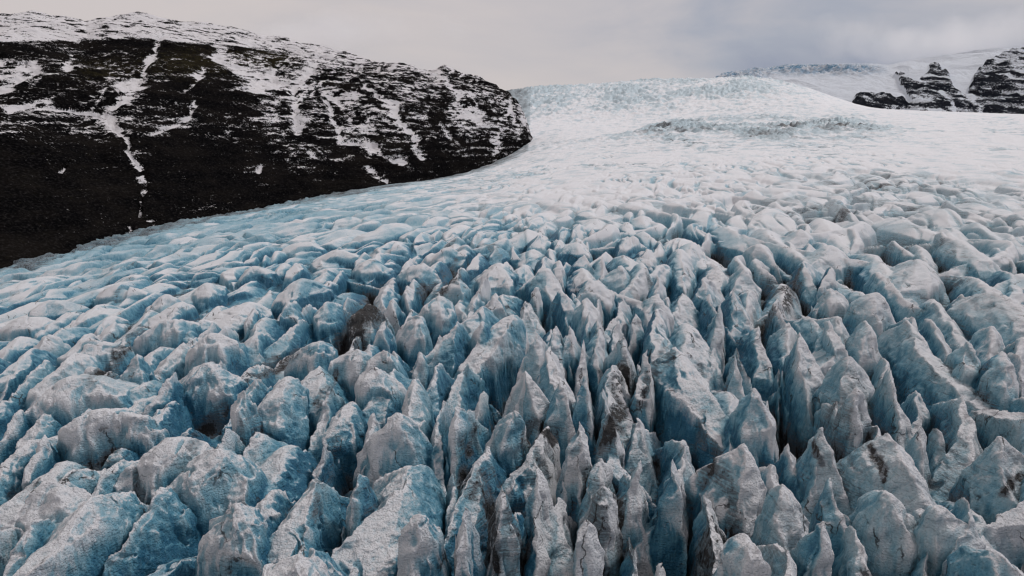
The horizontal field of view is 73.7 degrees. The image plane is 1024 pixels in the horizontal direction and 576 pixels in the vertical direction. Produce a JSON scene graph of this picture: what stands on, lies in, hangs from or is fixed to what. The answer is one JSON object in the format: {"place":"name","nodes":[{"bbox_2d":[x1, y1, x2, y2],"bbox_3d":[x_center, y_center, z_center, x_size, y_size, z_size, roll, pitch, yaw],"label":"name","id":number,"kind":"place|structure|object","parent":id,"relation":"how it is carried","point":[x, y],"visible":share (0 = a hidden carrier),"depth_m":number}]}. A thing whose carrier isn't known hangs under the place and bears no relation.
{"place":"outdoors","nodes":[
{"label":"outdoors","id":0,"kind":"place"},
{"bbox_2d":[0,10,532,268],"bbox_3d":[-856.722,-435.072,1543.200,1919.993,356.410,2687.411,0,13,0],"label":"mountain","id":1,"kind":"structure","parent":0,"point":[123,124],"depth_m":935.24},
{"bbox_2d":[0,75,1023,575],"bbox_3d":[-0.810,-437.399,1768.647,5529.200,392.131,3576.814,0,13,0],"label":"glacier","id":2,"kind":"object","parent":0,"point":[786,213],"visible":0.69,"depth_m":283.31},
{"bbox_2d":[0,481,91,539],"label":"serac","id":3,"kind":"object","parent":2,"relation":"on","point":[50,500],"visible":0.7,"depth_m":112.58},
{"bbox_2d":[25,374,139,426],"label":"serac","id":4,"kind":"object","parent":2,"relation":"on","point":[68,399],"visible":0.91,"depth_m":164.31},
{"bbox_2d":[56,338,135,375],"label":"serac","id":5,"kind":"object","parent":2,"relation":"on","point":[116,358],"visible":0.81,"depth_m":201.22},
{"bbox_2d":[56,407,169,470],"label":"serac","id":6,"kind":"object","parent":2,"relation":"on","point":[98,437],"visible":0.85,"depth_m":142.95},
{"bbox_2d":[120,354,158,383],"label":"serac","id":7,"kind":"object","parent":2,"relation":"on","point":[139,369],"visible":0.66,"depth_m":178.48},
{"bbox_2d":[113,436,213,504],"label":"serac","id":8,"kind":"object","parent":2,"relation":"on","point":[164,462],"visible":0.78,"depth_m":125.85},
{"bbox_2d":[142,372,187,416],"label":"serac","id":9,"kind":"object","parent":2,"relation":"on","point":[171,389],"visible":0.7,"depth_m":160.82},
{"bbox_2d":[132,319,203,356],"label":"serac","id":10,"kind":"object","parent":2,"relation":"on","point":[167,333],"visible":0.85,"depth_m":216.51},
{"bbox_2d":[179,363,247,434],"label":"serac","id":11,"kind":"object","parent":2,"relation":"on","point":[213,391],"visible":0.85,"depth_m":166.04},
{"bbox_2d":[167,448,268,534],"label":"serac","id":12,"kind":"object","parent":2,"relation":"on","point":[208,485],"visible":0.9,"depth_m":119.85},
{"bbox_2d":[184,333,251,376],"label":"serac","id":13,"kind":"object","parent":2,"relation":"on","point":[232,355],"visible":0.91,"depth_m":194.46},
{"bbox_2d":[195,502,274,575],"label":"serac","id":14,"kind":"object","parent":2,"relation":"on","point":[238,534],"visible":0.99,"depth_m":101.90},
{"bbox_2d":[230,390,262,445],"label":"serac","id":15,"kind":"object","parent":2,"relation":"on","point":[246,421],"visible":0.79,"depth_m":148.04},
{"bbox_2d":[257,376,313,450],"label":"serac","id":16,"kind":"object","parent":2,"relation":"on","point":[283,409],"visible":0.87,"depth_m":151.79},
{"bbox_2d":[279,301,306,331],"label":"serac","id":17,"kind":"object","parent":2,"relation":"on","point":[291,315],"visible":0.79,"depth_m":230.12},
{"bbox_2d":[262,554,329,575],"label":"serac","id":18,"kind":"object","parent":2,"relation":"on","point":[298,565],"visible":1,"depth_m":90.00},
{"bbox_2d":[270,278,336,318],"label":"serac","id":19,"kind":"object","parent":2,"relation":"on","point":[304,292],"visible":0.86,"depth_m":269.06},
{"bbox_2d":[284,341,338,380],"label":"serac","id":20,"kind":"object","parent":2,"relation":"on","point":[304,362],"visible":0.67,"depth_m":183.32},
{"bbox_2d":[312,302,350,355],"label":"serac","id":21,"kind":"object","parent":2,"relation":"on","point":[330,320],"visible":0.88,"depth_m":225.54},
{"bbox_2d":[328,349,371,401],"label":"serac","id":22,"kind":"object","parent":2,"relation":"on","point":[346,368],"visible":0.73,"depth_m":175.40},
{"bbox_2d":[341,474,378,543],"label":"serac","id":23,"kind":"object","parent":2,"relation":"on","point":[364,502],"visible":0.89,"depth_m":111.67},
{"bbox_2d":[345,304,395,352],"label":"serac","id":24,"kind":"object","parent":2,"relation":"on","point":[365,322],"visible":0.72,"depth_m":220.93},
{"bbox_2d":[354,365,406,410],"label":"serac","id":25,"kind":"object","parent":2,"relation":"on","point":[371,382],"visible":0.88,"depth_m":163.11},
{"bbox_2d":[373,321,397,353],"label":"serac","id":26,"kind":"object","parent":2,"relation":"on","point":[385,340],"visible":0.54,"depth_m":200.76},
{"bbox_2d":[363,350,408,377],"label":"serac","id":27,"kind":"object","parent":2,"relation":"on","point":[386,361],"visible":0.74,"depth_m":174.86},
{"bbox_2d":[353,412,433,489],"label":"serac","id":28,"kind":"object","parent":2,"relation":"on","point":[398,440],"visible":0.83,"depth_m":135.62},
{"bbox_2d":[395,315,432,370],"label":"serac","id":29,"kind":"object","parent":2,"relation":"on","point":[412,338],"visible":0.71,"depth_m":207.55},
{"bbox_2d":[397,514,451,575],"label":"serac","id":30,"kind":"object","parent":2,"relation":"on","point":[421,550],"visible":1,"depth_m":99.53},
{"bbox_2d":[419,296,458,344],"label":"serac","id":31,"kind":"object","parent":2,"relation":"on","point":[438,314],"visible":0.6,"depth_m":228.07},
{"bbox_2d":[428,321,471,384],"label":"serac","id":32,"kind":"object","parent":2,"relation":"on","point":[451,354],"visible":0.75,"depth_m":198.00},
{"bbox_2d":[444,407,482,490],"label":"serac","id":33,"kind":"object","parent":2,"relation":"on","point":[464,448],"visible":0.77,"depth_m":137.98},
{"bbox_2d":[454,507,486,575],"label":"serac","id":34,"kind":"object","parent":2,"relation":"on","point":[468,559],"visible":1,"depth_m":101.39},
{"bbox_2d":[469,321,490,350],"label":"serac","id":35,"kind":"object","parent":2,"relation":"on","point":[481,333],"visible":0.98,"depth_m":201.79},
{"bbox_2d":[454,314,529,424],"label":"serac","id":36,"kind":"object","parent":2,"relation":"on","point":[495,361],"visible":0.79,"depth_m":199.92},
{"bbox_2d":[484,486,523,575],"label":"serac","id":37,"kind":"object","parent":2,"relation":"on","point":[503,556],"visible":0.98,"depth_m":104.94},
{"bbox_2d":[483,410,530,477],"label":"serac","id":38,"kind":"object","parent":2,"relation":"on","point":[508,443],"visible":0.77,"depth_m":135.71},
{"bbox_2d":[502,371,549,445],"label":"serac","id":39,"kind":"object","parent":2,"relation":"on","point":[528,401],"visible":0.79,"depth_m":155.83},
{"bbox_2d":[515,333,550,384],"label":"serac","id":40,"kind":"object","parent":2,"relation":"on","point":[533,358],"visible":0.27,"depth_m":184.48},
{"bbox_2d":[522,468,557,575],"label":"serac","id":41,"kind":"object","parent":2,"relation":"on","point":[539,535],"visible":0.97,"depth_m":110.99},
{"bbox_2d":[548,326,567,373],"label":"serac","id":42,"kind":"object","parent":2,"relation":"on","point":[556,342],"visible":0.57,"depth_m":190.63},
{"bbox_2d":[543,379,575,469],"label":"serac","id":43,"kind":"object","parent":2,"relation":"on","point":[559,418],"visible":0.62,"depth_m":150.03},
{"bbox_2d":[562,326,580,390],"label":"serac","id":44,"kind":"object","parent":2,"relation":"on","point":[571,351],"visible":0.83,"depth_m":190.54},
{"bbox_2d":[556,422,592,525],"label":"serac","id":45,"kind":"object","parent":2,"relation":"on","point":[577,467],"visible":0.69,"depth_m":128.41},
{"bbox_2d":[572,374,595,454],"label":"serac","id":46,"kind":"object","parent":2,"relation":"on","point":[583,414],"visible":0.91,"depth_m":152.36},
{"bbox_2d":[566,298,601,341],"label":"serac","id":47,"kind":"object","parent":2,"relation":"on","point":[584,308],"visible":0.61,"depth_m":222.08},
{"bbox_2d":[573,519,604,575],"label":"serac","id":48,"kind":"object","parent":2,"relation":"on","point":[588,555],"visible":1,"depth_m":97.16},
{"bbox_2d":[586,319,609,407],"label":"serac","id":49,"kind":"object","parent":2,"relation":"on","point":[598,345],"visible":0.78,"depth_m":192.31},
{"bbox_2d":[587,486,624,575],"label":"serac","id":50,"kind":"object","parent":2,"relation":"on","point":[602,517],"visible":0.73,"depth_m":106.56},
{"bbox_2d":[595,413,624,468],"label":"serac","id":51,"kind":"object","parent":2,"relation":"on","point":[608,441],"visible":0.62,"depth_m":134.35},
{"bbox_2d":[603,337,636,397],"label":"serac","id":52,"kind":"object","parent":2,"relation":"on","point":[619,355],"visible":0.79,"depth_m":182.40},
{"bbox_2d":[621,460,650,551],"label":"serac","id":53,"kind":"object","parent":2,"relation":"on","point":[636,516],"visible":0.91,"depth_m":114.16},
{"bbox_2d":[629,351,656,432],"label":"serac","id":54,"kind":"object","parent":2,"relation":"on","point":[643,407],"visible":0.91,"depth_m":165.56},
{"bbox_2d":[632,294,674,335],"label":"serac","id":55,"kind":"object","parent":2,"relation":"on","point":[644,310],"visible":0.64,"depth_m":225.41},
{"bbox_2d":[650,459,687,575],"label":"serac","id":56,"kind":"object","parent":2,"relation":"on","point":[668,547],"visible":0.97,"depth_m":114.24},
{"bbox_2d":[633,347,728,469],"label":"serac","id":57,"kind":"object","parent":2,"relation":"on","point":[689,408],"visible":0.9,"depth_m":159.11},
{"bbox_2d":[703,304,725,375],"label":"serac","id":58,"kind":"object","parent":2,"relation":"on","point":[714,337],"visible":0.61,"depth_m":213.24},
{"bbox_2d":[685,443,766,560],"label":"serac","id":59,"kind":"object","parent":2,"relation":"on","point":[730,486],"visible":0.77,"depth_m":119.58},
{"bbox_2d":[722,355,744,399],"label":"serac","id":60,"kind":"object","parent":2,"relation":"on","point":[733,383],"visible":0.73,"depth_m":165.56},
{"bbox_2d":[715,291,753,342],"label":"serac","id":61,"kind":"object","parent":2,"relation":"on","point":[737,323],"visible":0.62,"depth_m":226.53},
{"bbox_2d":[713,533,771,575],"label":"serac","id":62,"kind":"object","parent":2,"relation":"on","point":[740,554],"visible":1,"depth_m":92.67},
{"bbox_2d":[728,388,778,467],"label":"serac","id":63,"kind":"object","parent":2,"relation":"on","point":[752,422],"visible":0.83,"depth_m":144.33},
{"bbox_2d":[750,484,809,553],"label":"serac","id":64,"kind":"object","parent":2,"relation":"on","point":[781,520],"visible":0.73,"depth_m":105.21},
{"bbox_2d":[770,333,824,460],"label":"serac","id":65,"kind":"object","parent":2,"relation":"on","point":[804,377],"visible":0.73,"depth_m":179.98},
{"bbox_2d":[790,521,833,575],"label":"serac","id":66,"kind":"object","parent":2,"relation":"on","point":[812,554],"visible":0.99,"depth_m":96.73},
{"bbox_2d":[794,427,851,532],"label":"serac","id":67,"kind":"object","parent":2,"relation":"on","point":[816,465],"visible":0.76,"depth_m":125.38},
{"bbox_2d":[809,475,846,553],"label":"serac","id":68,"kind":"object","parent":2,"relation":"on","point":[829,513],"visible":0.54,"depth_m":107.98},
{"bbox_2d":[812,320,847,362],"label":"serac","id":69,"kind":"object","parent":2,"relation":"on","point":[830,337],"visible":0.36,"depth_m":194.15},
{"bbox_2d":[812,356,874,423],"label":"serac","id":70,"kind":"object","parent":2,"relation":"on","point":[844,378],"visible":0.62,"depth_m":167.50},
{"bbox_2d":[828,387,871,459],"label":"serac","id":71,"kind":"object","parent":2,"relation":"on","point":[851,428],"visible":0.83,"depth_m":147.12},
{"bbox_2d":[846,321,881,380],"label":"serac","id":72,"kind":"object","parent":2,"relation":"on","point":[862,348],"visible":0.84,"depth_m":191.89},
{"bbox_2d":[842,292,895,338],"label":"serac","id":73,"kind":"object","parent":2,"relation":"on","point":[873,310],"visible":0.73,"depth_m":226.00},
{"bbox_2d":[844,490,918,575],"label":"serac","id":74,"kind":"object","parent":2,"relation":"on","point":[883,523],"visible":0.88,"depth_m":103.62},
{"bbox_2d":[836,433,936,514],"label":"serac","id":75,"kind":"object","parent":2,"relation":"on","point":[885,461],"visible":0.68,"depth_m":121.59},
{"bbox_2d":[869,367,911,448],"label":"serac","id":76,"kind":"object","parent":2,"relation":"on","point":[892,417],"visible":0.65,"depth_m":154.38},
{"bbox_2d":[877,320,994,413],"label":"serac","id":77,"kind":"object","parent":2,"relation":"on","point":[915,363],"visible":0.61,"depth_m":182.43},
{"bbox_2d":[913,505,968,575],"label":"serac","id":78,"kind":"object","parent":2,"relation":"on","point":[939,530],"visible":1,"depth_m":100.16},
{"bbox_2d":[944,341,980,387],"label":"serac","id":79,"kind":"object","parent":2,"relation":"on","point":[964,360],"visible":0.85,"depth_m":176.10},
{"bbox_2d":[944,545,1023,575],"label":"serac","id":80,"kind":"object","parent":2,"relation":"on","point":[966,560],"visible":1,"depth_m":91.13},
{"bbox_2d":[947,292,1023,346],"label":"serac","id":81,"kind":"object","parent":2,"relation":"on","point":[1002,314],"visible":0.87,"depth_m":222.58},
{"bbox_2d":[949,436,1023,523],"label":"serac","id":82,"kind":"object","parent":2,"relation":"on","point":[989,479],"visible":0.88,"depth_m":122.60},
{"bbox_2d":[975,351,1018,411],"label":"serac","id":83,"kind":"object","parent":2,"relation":"on","point":[998,383],"visible":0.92,"depth_m":167.12},
{"bbox_2d":[0,0,1023,90],"label":"sky","id":84,"kind":"structure","parent":0,"point":[510,44]},
{"bbox_2d":[716,47,1023,113],"bbox_3d":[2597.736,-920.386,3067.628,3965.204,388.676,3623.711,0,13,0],"label":"snowy mountain","id":85,"kind":"structure","parent":0,"point":[991,80],"depth_m":2734.59}
]}

